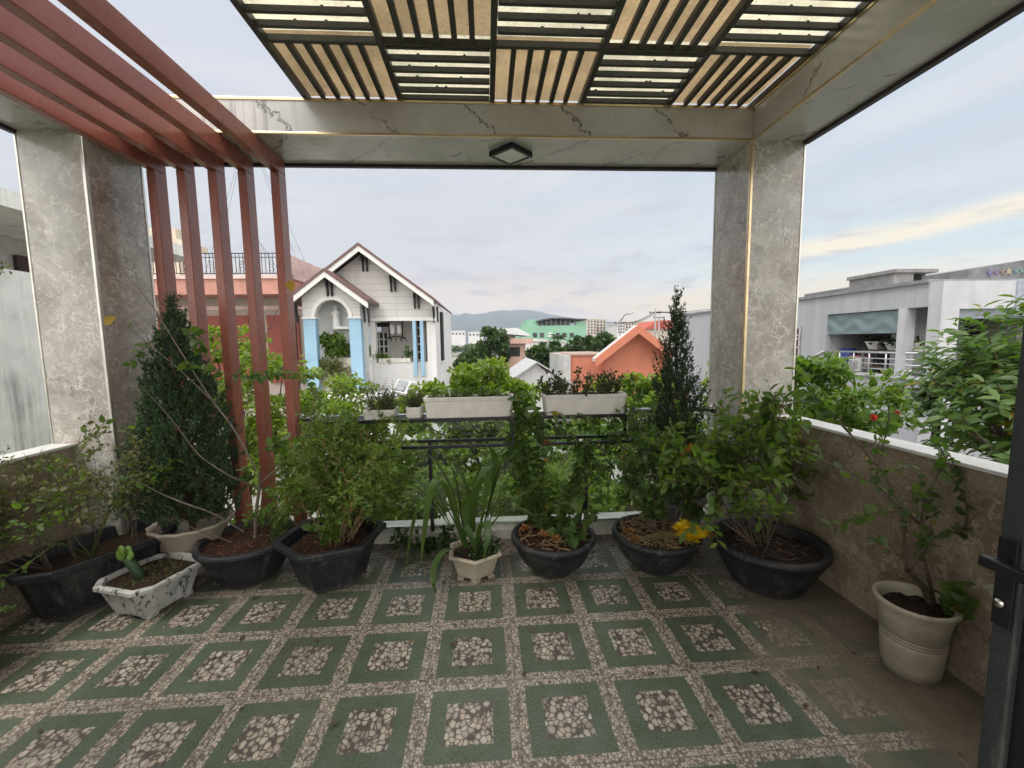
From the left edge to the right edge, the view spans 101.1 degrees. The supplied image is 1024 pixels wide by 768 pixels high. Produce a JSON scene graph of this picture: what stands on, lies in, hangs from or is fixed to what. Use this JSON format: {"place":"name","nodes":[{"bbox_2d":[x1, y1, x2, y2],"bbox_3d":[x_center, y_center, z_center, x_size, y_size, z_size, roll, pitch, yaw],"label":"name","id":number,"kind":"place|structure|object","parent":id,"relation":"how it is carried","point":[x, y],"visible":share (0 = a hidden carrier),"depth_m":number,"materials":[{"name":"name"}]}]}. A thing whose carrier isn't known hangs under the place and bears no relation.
{"place":"outdoors","nodes":[
{"label":"outdoors","id":0,"kind":"place"},
{"bbox_2d":[0,187,201,455],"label":"concrete house","id":1,"kind":"structure","parent":0,"point":[24,423],"depth_m":4.56,"materials":[{"name":"white concrete"}]},
{"bbox_2d":[0,261,11,274],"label":"shrub","id":2,"kind":"object","parent":1,"relation":"on","point":[2,267],"visible":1,"depth_m":4.29,"materials":[{"name":"green plant"}]},
{"bbox_2d":[12,255,29,272],"bbox_3d":[-6.664,-0.614,6.361,0.074,2.400,1.230,-1,6,-3],"label":"door","id":3,"kind":"structure","parent":1,"relation":"in","point":[21,263],"depth_m":5.68,"materials":[{"name":"black wood"}]},
{"bbox_2d":[149,228,320,450],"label":"pink house","id":4,"kind":"structure","parent":0,"point":[303,271],"depth_m":21.47,"materials":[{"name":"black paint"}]},
{"bbox_2d":[207,315,252,382],"bbox_3d":[-14.494,-1.751,21.620,2.100,3.475,0.139,-1,6,-3],"label":"door","id":5,"kind":"structure","parent":4,"relation":"in","point":[241,320],"depth_m":21.51,"materials":[{"name":"red wood"}]},
{"bbox_2d":[266,315,301,382],"bbox_3d":[-11.749,-1.807,21.782,1.600,3.475,0.139,-1,6,-3],"label":"door","id":6,"kind":"structure","parent":4,"relation":"in","point":[274,333],"depth_m":21.68,"materials":[{"name":"red wood"}]},
{"bbox_2d":[293,242,451,458],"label":"gabled house","id":7,"kind":"structure","parent":0,"point":[360,287],"depth_m":19.49,"materials":[{"name":"paint"}]},
{"bbox_2d":[319,330,350,359],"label":"shrub","id":8,"kind":"object","parent":7,"relation":"on","point":[342,349],"visible":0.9,"depth_m":18.73,"materials":[{"name":"green plant"}]},
{"bbox_2d":[318,356,351,379],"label":"shrub","id":9,"kind":"object","parent":7,"relation":"on","point":[333,366],"visible":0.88,"depth_m":18.46,"materials":[{"name":"green plant"}]},
{"bbox_2d":[330,305,340,326],"bbox_3d":[-7.873,-3.040,18.837,0.407,0.935,0.379,-1,6,-3],"label":"statue","id":10,"kind":"object","parent":7,"relation":"on","point":[335,312],"visible":0.94,"depth_m":18.73,"materials":[{"name":"white stone"}]},
{"bbox_2d":[370,349,391,363],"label":"shrub","id":11,"kind":"object","parent":7,"relation":"on","point":[381,356],"visible":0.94,"depth_m":19.89,"materials":[{"name":"green plant"}]},
{"bbox_2d":[377,331,388,356],"bbox_3d":[-6.704,-1.938,21.702,0.731,1.520,0.070,-1,6,-3],"label":"window","id":12,"kind":"structure","parent":7,"relation":"in","point":[383,345],"depth_m":21.67,"materials":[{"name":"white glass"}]},
{"bbox_2d":[385,321,406,340],"bbox_3d":[-5.639,-2.655,20.433,1.086,1.176,0.260,-1,6,-3],"label":"hanging lantern","id":13,"kind":"object","parent":7,"relation":"hanging from","point":[391,327],"visible":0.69,"depth_m":20.38,"materials":[{"name":"black glass"}]},
{"bbox_2d":[401,345,412,359],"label":"shrub","id":14,"kind":"object","parent":7,"relation":"on","point":[409,354],"visible":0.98,"depth_m":20.01,"materials":[{"name":"green plant"}]},
{"bbox_2d":[416,321,425,360],"bbox_3d":[-4.712,-2.276,21.791,0.479,2.118,0.070,-1,6,-3],"label":"window","id":15,"kind":"structure","parent":7,"relation":"in","point":[417,322],"depth_m":21.78,"materials":[{"name":"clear glass"}]},
{"bbox_2d":[440,312,444,360],"bbox_3d":[-3.686,-2.509,22.228,0.119,2.515,0.700,-1,6,-3],"label":"slot window","id":16,"kind":"structure","parent":7,"relation":"in","point":[441,313],"depth_m":21.94,"materials":[{"name":"black glass"}]},
{"bbox_2d":[393,379,422,467],"bbox_3d":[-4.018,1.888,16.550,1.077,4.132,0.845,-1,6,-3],"label":"car","id":17,"kind":"object","parent":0,"point":[400,384],"visible":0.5,"depth_m":16.28,"materials":[{"name":"white metal"}]},
{"bbox_2d":[368,310,617,344],"bbox_3d":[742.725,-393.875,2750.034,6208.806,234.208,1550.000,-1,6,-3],"label":"mountain","id":18,"kind":"structure","parent":0,"point":[467,322],"depth_m":2652.18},
{"bbox_2d":[0,0,1023,321],"label":"sky","id":19,"kind":"structure","parent":0,"point":[930,174],"materials":[{"name":"blue"}]},
{"bbox_2d":[496,328,532,367],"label":"pink house","id":20,"kind":"structure","parent":0,"point":[516,352],"depth_m":45.91,"materials":[{"name":"paint"}]},
{"bbox_2d":[506,357,575,427],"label":"tin roof house","id":21,"kind":"structure","parent":0,"point":[529,371],"depth_m":26.25,"materials":[{"name":"white metal"}]},
{"bbox_2d":[525,339,565,376],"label":"white wall house","id":22,"kind":"structure","parent":0,"point":[536,342],"depth_m":56.02,"materials":[{"name":"white paint"}]},
{"bbox_2d":[515,318,585,345],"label":"green building","id":23,"kind":"structure","parent":0,"point":[540,329],"depth_m":90.13,"materials":[{"name":"green paint"}]},
{"bbox_2d":[200,344,993,524],"bbox_3d":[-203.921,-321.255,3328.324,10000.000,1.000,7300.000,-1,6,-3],"label":"ground","id":24,"kind":"structure","parent":0,"point":[616,470],"depth_m":18.14,"materials":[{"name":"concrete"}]},
{"bbox_2d":[161,324,317,523],"bbox_3d":[-3.677,2.108,5.662,2.270,5.863,2.196,-5,7,-37],"label":"tree","id":25,"kind":"object","parent":24,"relation":"on","point":[245,359],"visible":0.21,"depth_m":5.37,"materials":[{"name":"green plant"}]},
{"bbox_2d":[205,169,303,272],"bbox_3d":[-22.829,-10.640,37.319,18.022,25.525,7.024,-1,6,-3],"label":"radio mast","id":26,"kind":"object","parent":24,"relation":"on","point":[260,243],"depth_m":37.38,"materials":[{"name":"metal"}]},
{"bbox_2d":[243,367,394,516],"bbox_3d":[-2.442,2.383,5.748,1.952,5.263,1.473,-1,6,-3],"label":"tree","id":27,"kind":"object","parent":24,"relation":"on","point":[341,383],"visible":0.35,"depth_m":5.39,"materials":[{"name":"green plant"}]},
{"bbox_2d":[451,331,465,347],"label":"apartment block","id":28,"kind":"structure","parent":24,"relation":"on","point":[458,338],"depth_m":514.00,"materials":[{"name":"white concrete"}]},
{"bbox_2d":[278,408,641,520],"bbox_3d":[-0.605,2.536,6.907,6.087,4.674,4.522,-1,6,-3],"label":"tree","id":29,"kind":"object","parent":24,"relation":"on","point":[606,500],"visible":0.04,"depth_m":5.83,"materials":[{"name":"green plant"}]},
{"bbox_2d":[452,352,482,370],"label":"tree","id":30,"kind":"object","parent":24,"relation":"on","point":[470,358],"visible":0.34,"depth_m":35.38,"materials":[{"name":"green plant"}]},
{"bbox_2d":[328,420,607,520],"bbox_3d":[-0.510,2.730,4.963,3.380,4.651,1.791,-1,6,-3],"label":"shrub","id":31,"kind":"object","parent":24,"relation":"on","point":[508,495],"visible":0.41,"depth_m":4.51,"materials":[{"name":"green plant"}]},
{"bbox_2d":[394,355,551,515],"bbox_3d":[-0.524,2.309,5.618,1.734,5.382,1.576,4,8,42],"label":"tree","id":32,"kind":"object","parent":24,"relation":"on","point":[472,375],"visible":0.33,"depth_m":5.31,"materials":[{"name":"green plant"}]},
{"bbox_2d":[468,332,482,346],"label":"apartment block","id":33,"kind":"structure","parent":24,"relation":"on","point":[473,337],"depth_m":415.99,"materials":[{"name":"white concrete"}]},
{"bbox_2d":[369,342,599,357],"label":"distant trees","id":34,"kind":"object","parent":24,"relation":"on","point":[463,350],"visible":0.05,"depth_m":219.45,"materials":[{"name":"green plant"}]},
{"bbox_2d":[466,325,510,369],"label":"tree","id":35,"kind":"object","parent":24,"relation":"on","point":[497,341],"visible":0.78,"depth_m":43.01,"materials":[{"name":"green plant"}]},
{"bbox_2d":[523,341,566,372],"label":"tree","id":36,"kind":"object","parent":24,"relation":"on","point":[540,352],"visible":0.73,"depth_m":41.31,"materials":[{"name":"green plant"}]},
{"bbox_2d":[546,334,570,341],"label":"palm tree","id":37,"kind":"object","parent":24,"relation":"on","point":[558,338],"visible":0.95,"depth_m":47.93,"materials":[{"name":"green plant"}]},
{"bbox_2d":[479,418,654,516],"bbox_3d":[1.409,2.630,7.845,4.611,4.284,4.136,-1,6,-3],"label":"tree","id":38,"kind":"object","parent":24,"relation":"on","point":[550,448],"visible":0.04,"depth_m":7.60,"materials":[{"name":"green plant"}]},
{"bbox_2d":[580,318,596,336],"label":"apartment block","id":39,"kind":"structure","parent":24,"relation":"on","point":[590,326],"depth_m":231.14,"materials":[{"name":"white concrete"}]},
{"bbox_2d":[563,331,616,351],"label":"tree","id":40,"kind":"object","parent":24,"relation":"on","point":[601,341],"visible":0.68,"depth_m":49.12,"materials":[{"name":"green plant"}]},
{"bbox_2d":[596,319,606,350],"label":"apartment block","id":41,"kind":"structure","parent":24,"relation":"on","point":[600,325],"depth_m":237.38,"materials":[{"name":"white concrete"}]},
{"bbox_2d":[607,324,624,337],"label":"apartment block","id":42,"kind":"structure","parent":24,"relation":"on","point":[613,329],"depth_m":215.33,"materials":[{"name":"white concrete"}]},
{"bbox_2d":[614,319,625,335],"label":"utility pole","id":43,"kind":"object","parent":24,"relation":"on","point":[620,326],"visible":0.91,"depth_m":62.50,"materials":[{"name":"grey concrete"}]},
{"bbox_2d":[556,371,706,511],"bbox_3d":[1.640,2.363,6.023,2.145,5.102,1.361,-1,6,-3],"label":"tree","id":44,"kind":"object","parent":24,"relation":"on","point":[640,384],"visible":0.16,"depth_m":5.74,"materials":[{"name":"green plant"}]},
{"bbox_2d":[616,321,648,331],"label":"apartment block","id":45,"kind":"structure","parent":24,"relation":"on","point":[628,325],"depth_m":218.17,"materials":[{"name":"white concrete"}]},
{"bbox_2d":[649,308,660,336],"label":"utility pole","id":46,"kind":"object","parent":24,"relation":"on","point":[655,312],"visible":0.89,"depth_m":60.72,"materials":[{"name":"grey concrete"}]},
{"bbox_2d":[618,309,707,322],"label":"power cables","id":47,"kind":"object","parent":46,"relation":"attached to","point":[659,312],"visible":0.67,"depth_m":60.83,"materials":[{"name":"black rubber"}]},
{"bbox_2d":[653,314,664,338],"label":"utility pole","id":48,"kind":"object","parent":24,"relation":"on","point":[658,317],"visible":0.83,"depth_m":66.86,"materials":[{"name":"grey concrete"}]},
{"bbox_2d":[694,361,808,433],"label":"shrub","id":49,"kind":"object","parent":24,"relation":"on","point":[704,382],"visible":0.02,"depth_m":5.21,"materials":[{"name":"green plant"}]},
{"bbox_2d":[672,278,1023,457],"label":"grey building","id":50,"kind":"structure","parent":24,"relation":"on","point":[904,314],"depth_m":9.54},
{"bbox_2d":[796,327,800,356],"bbox_3d":[8.239,-1.218,12.274,0.049,0.880,0.420,-1,6,-3],"label":"window","id":51,"kind":"structure","parent":50,"relation":"in","point":[798,339],"depth_m":12.10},
{"bbox_2d":[840,348,856,362],"bbox_3d":[8.800,-0.652,11.046,0.380,0.580,0.380,-1,6,-3],"label":"blue barrel","id":52,"kind":"object","parent":50,"relation":"on","point":[847,354],"visible":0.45,"depth_m":10.91,"materials":[{"name":"plastic"}]},
{"bbox_2d":[848,355,872,371],"bbox_3d":[8.794,-0.521,10.645,0.365,0.400,0.340,-1,6,-3],"label":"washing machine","id":53,"kind":"object","parent":50,"relation":"on","point":[860,364],"visible":0.56,"depth_m":10.50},
{"bbox_2d":[846,269,938,289],"bbox_3d":[9.212,-2.479,10.287,1.062,0.433,1.300,-1,6,-3],"label":"tank housing","id":54,"kind":"object","parent":50,"relation":"on","point":[888,277],"visible":0.56,"depth_m":9.91,"materials":[{"name":"grey concrete"}]},
{"bbox_2d":[861,350,924,374],"bbox_3d":[8.921,-0.523,9.908,0.400,0.545,1.200,-1,6,-3],"label":"railing","id":55,"kind":"object","parent":50,"relation":"on","point":[876,361],"visible":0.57,"depth_m":10.34,"materials":[{"name":"white metal"}]},
{"bbox_2d":[859,336,890,348],"bbox_3d":[8.911,-1.015,10.294,0.616,0.327,0.746,-3,6,-25],"label":"planter box","id":56,"kind":"object","parent":55,"relation":"on","point":[871,343],"visible":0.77,"depth_m":10.19,"materials":[{"name":"white ceramic"}]},
{"bbox_2d":[878,335,918,349],"bbox_3d":[8.947,-0.952,9.792,0.677,0.357,0.689,2,7,30],"label":"planter box","id":57,"kind":"object","parent":55,"relation":"on","point":[888,343],"visible":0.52,"depth_m":9.77,"materials":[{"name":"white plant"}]},
{"bbox_2d":[891,337,924,351],"bbox_3d":[8.908,-0.910,9.373,0.727,0.390,0.623,4,7,40],"label":"planter box","id":58,"kind":"object","parent":55,"relation":"on","point":[918,344],"visible":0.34,"depth_m":9.25,"materials":[{"name":"white ceramic"}]},
{"bbox_2d":[804,260,1023,296],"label":"building","id":59,"kind":"structure","parent":50,"relation":"on","point":[1013,269],"depth_m":11.61,"materials":[{"name":"concrete"}]},
{"bbox_2d":[962,325,982,369],"bbox_3d":[10.552,-0.838,10.078,0.090,1.090,1.100,-1,6,-3],"label":"doorway","id":60,"kind":"structure","parent":50,"relation":"in","point":[975,326],"depth_m":9.65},
{"bbox_2d":[793,349,926,437],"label":"shrub","id":61,"kind":"object","parent":24,"relation":"on","point":[832,372],"visible":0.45,"depth_m":3.87,"materials":[{"name":"green plant"}]},
{"bbox_2d":[870,414,877,430],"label":"hibiscus flower","id":62,"kind":"object","parent":61,"relation":"attached to","point":[874,417],"visible":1,"depth_m":3.59,"materials":[{"name":"red plant"}]},
{"bbox_2d":[886,294,1023,464],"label":"tree","id":63,"kind":"object","parent":24,"relation":"on","point":[990,383],"visible":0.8,"depth_m":3.88,"materials":[{"name":"green plant"}]},
{"bbox_2d":[549,324,671,392],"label":"orange house","id":64,"kind":"structure","parent":0,"point":[631,348],"depth_m":30.60,"materials":[{"name":"orange paint"}]},
{"bbox_2d":[637,320,672,346],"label":"red roof house","id":65,"kind":"structure","parent":0,"point":[648,327],"depth_m":73.13,"materials":[{"name":"tile"}]},
{"bbox_2d":[977,324,1023,767],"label":"door","id":66,"kind":"structure","parent":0,"point":[1002,738],"depth_m":1.08,"materials":[{"name":"grey paint"}]},
{"bbox_2d":[1007,618,1023,767],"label":"door panel","id":67,"kind":"structure","parent":66,"relation":"in","point":[1016,745],"depth_m":1.08,"materials":[{"name":"black metal"}]},
{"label":"balcony slab","id":68,"kind":"structure","parent":0,"visible":0},
{"bbox_2d":[0,530,984,767],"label":"balcony floor","id":69,"kind":"structure","parent":68,"relation":"on","point":[716,636],"depth_m":1.91,"materials":[{"name":"green tile"}]},
{"bbox_2d":[0,591,16,621],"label":"potted fern","id":70,"kind":"object","parent":69,"relation":"on","point":[4,609],"visible":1,"depth_m":2.04,"materials":[{"name":"green plant"}]},
{"bbox_2d":[0,443,83,625],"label":"parapet wall","id":71,"kind":"structure","parent":69,"relation":"on","point":[11,595],"depth_m":2.48,"materials":[{"name":"grey stone"}]},
{"bbox_2d":[0,414,183,622],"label":"potted shrub","id":72,"kind":"object","parent":69,"relation":"on","point":[54,581],"visible":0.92,"depth_m":2.38,"materials":[{"name":"green plant"}]},
{"bbox_2d":[12,130,173,535],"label":"stone column","id":73,"kind":"structure","parent":69,"relation":"on","point":[84,212],"depth_m":2.72,"materials":[{"name":"grey stone"}]},
{"bbox_2d":[0,95,68,132],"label":"roof beam","id":74,"kind":"structure","parent":73,"relation":"on","point":[14,116],"depth_m":2.45,"materials":[{"name":"tile"}]},
{"bbox_2d":[16,95,753,171],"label":"roof beam","id":75,"kind":"structure","parent":73,"relation":"on","point":[295,132],"depth_m":2.78,"materials":[{"name":"tile"}]},
{"bbox_2d":[489,142,531,165],"bbox_3d":[-0.008,-1.611,2.957,0.215,0.035,0.215,4,8,41],"label":"ceiling lamp","id":76,"kind":"object","parent":75,"relation":"attached to","point":[511,153],"visible":1,"depth_m":2.93,"materials":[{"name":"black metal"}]},
{"bbox_2d":[230,0,873,105],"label":"slatted ceiling","id":77,"kind":"structure","parent":75,"relation":"on","point":[710,52],"depth_m":2.24,"materials":[{"name":"beige wood"}]},
{"bbox_2d":[92,552,200,619],"bbox_3d":[-2.128,1.198,2.504,0.410,0.222,0.430,1,6,14],"label":"planter","id":78,"kind":"object","parent":69,"relation":"on","point":[169,579],"visible":0.88,"depth_m":2.41,"materials":[{"name":"ceramic"}]},
{"bbox_2d":[116,546,146,580],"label":"cactus","id":79,"kind":"object","parent":78,"relation":"in","point":[134,568],"visible":1,"depth_m":2.41,"materials":[{"name":"green plant"}]},
{"bbox_2d":[110,289,248,576],"bbox_3d":[-2.193,0.327,2.813,0.710,1.898,0.733,-1,6,-3],"label":"potted conifer","id":80,"kind":"object","parent":69,"relation":"on","point":[167,392],"visible":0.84,"depth_m":2.71,"materials":[{"name":"green plant"}]},
{"bbox_2d":[103,271,340,588],"bbox_3d":[-1.713,0.296,2.731,1.282,1.961,0.603,-2,6,-13],"label":"potted bougainvillea","id":81,"kind":"object","parent":69,"relation":"on","point":[238,555],"visible":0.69,"depth_m":2.62,"materials":[{"name":"black plastic"}]},
{"bbox_2d":[242,398,418,593],"bbox_3d":[-1.063,0.690,2.733,1.092,1.158,1.077,1,6,19],"label":"potted shrub","id":82,"kind":"object","parent":69,"relation":"on","point":[331,550],"visible":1,"depth_m":2.59,"materials":[{"name":"green plant"}]},
{"bbox_2d":[389,524,466,556],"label":"creeping weeds","id":83,"kind":"object","parent":69,"relation":"on","point":[444,535],"visible":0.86,"depth_m":3.09,"materials":[{"name":"green plant"}]},
{"bbox_2d":[398,442,534,593],"bbox_3d":[-0.283,0.810,2.716,0.852,0.899,0.446,-1,6,-3],"label":"potted lily","id":84,"kind":"object","parent":69,"relation":"on","point":[473,558],"visible":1,"depth_m":2.70,"materials":[{"name":"plant"}]},
{"bbox_2d":[37,534,962,764],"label":"fallen leaves","id":85,"kind":"object","parent":69,"relation":"on","point":[524,672],"visible":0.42,"depth_m":2.16,"materials":[{"name":"brown plant"}]},
{"bbox_2d":[502,372,660,578],"bbox_3d":[0.504,0.583,2.960,1.148,1.281,0.909,-1,6,-3],"label":"potted vine","id":86,"kind":"object","parent":69,"relation":"on","point":[546,543],"visible":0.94,"depth_m":2.92,"materials":[{"name":"green plant"}]},
{"bbox_2d":[645,285,714,523],"bbox_3d":[1.186,0.245,3.079,0.470,1.909,0.507,4,7,40],"label":"potted conifer","id":87,"kind":"object","parent":69,"relation":"on","point":[670,375],"visible":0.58,"depth_m":3.02,"materials":[{"name":"green plant"}]},
{"bbox_2d":[611,399,751,576],"bbox_3d":[1.126,0.662,2.934,1.058,1.111,0.878,-1,6,-3],"label":"potted shrub","id":88,"kind":"object","parent":69,"relation":"on","point":[671,556],"visible":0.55,"depth_m":2.72,"materials":[{"name":"green plant"}]},
{"bbox_2d":[636,517,714,550],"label":"yellow chrysanthemums","id":89,"kind":"object","parent":88,"relation":"on","point":[676,531],"visible":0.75,"depth_m":2.61,"materials":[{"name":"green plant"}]},
{"bbox_2d":[630,379,833,599],"bbox_3d":[1.463,0.597,2.657,1.346,1.284,1.219,-1,6,-3],"label":"potted shrub","id":90,"kind":"object","parent":69,"relation":"on","point":[769,558],"visible":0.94,"depth_m":2.47,"materials":[{"name":"green plant"}]},
{"bbox_2d":[704,140,806,520],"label":"stone column","id":91,"kind":"structure","parent":69,"relation":"on","point":[757,218],"depth_m":2.98,"materials":[{"name":"grey stone"}]},
{"bbox_2d":[719,0,1023,165],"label":"roof beam","id":92,"kind":"structure","parent":91,"relation":"on","point":[872,53],"depth_m":2.09,"materials":[{"name":"tile"}]},
{"bbox_2d":[746,366,979,685],"bbox_3d":[1.683,0.606,2.095,0.583,1.371,1.053,-6,8,-44],"label":"potted rose","id":93,"kind":"object","parent":69,"relation":"on","point":[919,621],"visible":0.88,"depth_m":1.87,"materials":[{"name":"plant"}]},
{"bbox_2d":[772,415,1008,696],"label":"parapet wall","id":94,"kind":"structure","parent":69,"relation":"on","point":[857,569],"depth_m":2.13,"materials":[{"name":"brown stone"}]},
{"bbox_2d":[374,511,717,543],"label":"curb","id":95,"kind":"structure","parent":68,"relation":"on","point":[597,527],"depth_m":3.32,"materials":[{"name":"grey concrete"}]},
{"bbox_2d":[0,71,193,491],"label":"slat frame","id":96,"kind":"object","parent":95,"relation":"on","point":[16,91],"visible":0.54,"depth_m":2.80,"materials":[{"name":"brown wood"}]},
{"bbox_2d":[0,41,216,506],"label":"slat frame","id":97,"kind":"object","parent":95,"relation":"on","point":[19,67],"visible":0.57,"depth_m":2.63,"materials":[{"name":"brown wood"}]},
{"bbox_2d":[0,5,251,522],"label":"slat frame","id":98,"kind":"object","parent":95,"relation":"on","point":[20,36],"visible":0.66,"depth_m":2.69,"materials":[{"name":"red wood"}]},
{"bbox_2d":[0,0,277,517],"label":"slat frame","id":99,"kind":"object","parent":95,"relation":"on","point":[48,19],"visible":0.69,"depth_m":2.48,"materials":[{"name":"brown wood"}]},
{"bbox_2d":[57,0,307,523],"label":"slat frame","id":100,"kind":"object","parent":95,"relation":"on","point":[111,24],"visible":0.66,"depth_m":2.39,"materials":[{"name":"red wood"}]},
{"bbox_2d":[314,414,514,531],"bbox_3d":[-0.688,0.696,3.137,1.410,0.915,0.210,-1,6,-3],"label":"plant rack","id":101,"kind":"object","parent":95,"relation":"on","point":[424,418],"visible":0.34,"depth_m":3.04,"materials":[{"name":"black metal"}]},
{"bbox_2d":[359,380,410,419],"bbox_3d":[-0.936,0.097,3.061,0.429,0.298,0.309,-1,6,-3],"label":"planter pot","id":102,"kind":"object","parent":101,"relation":"on","point":[370,412],"visible":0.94,"depth_m":3.01,"materials":[{"name":"white plastic"}]},
{"bbox_2d":[398,386,428,417],"bbox_3d":[-0.705,0.122,3.075,0.202,0.238,0.206,2,6,23],"label":"planter pot","id":103,"kind":"object","parent":101,"relation":"on","point":[415,408],"visible":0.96,"depth_m":3.04,"materials":[{"name":"white plastic"}]},
{"bbox_2d":[423,385,515,417],"bbox_3d":[-0.303,0.117,3.103,0.674,0.231,0.221,-1,6,-3],"label":"planter box","id":104,"kind":"object","parent":101,"relation":"on","point":[470,403],"visible":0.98,"depth_m":3.02,"materials":[{"name":"white concrete"}]},
{"bbox_2d":[298,404,715,528],"bbox_3d":[0.016,0.657,3.337,3.236,0.930,0.074,-1,6,-3],"label":"railing","id":105,"kind":"object","parent":95,"relation":"on","point":[713,411],"visible":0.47,"depth_m":3.34,"materials":[{"name":"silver metal"}]},
{"bbox_2d":[539,411,635,518],"bbox_3d":[0.557,0.671,3.211,0.695,0.915,0.210,-1,6,-3],"label":"plant rack","id":106,"kind":"object","parent":95,"relation":"on","point":[543,416],"visible":0.34,"depth_m":3.09,"materials":[{"name":"black metal"}]},
{"bbox_2d":[533,366,628,414],"bbox_3d":[0.514,0.046,3.160,0.713,0.338,0.371,-1,6,-3],"label":"planter box","id":107,"kind":"object","parent":106,"relation":"on","point":[606,399],"visible":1,"depth_m":3.08,"materials":[{"name":"white plastic"}]}
]}

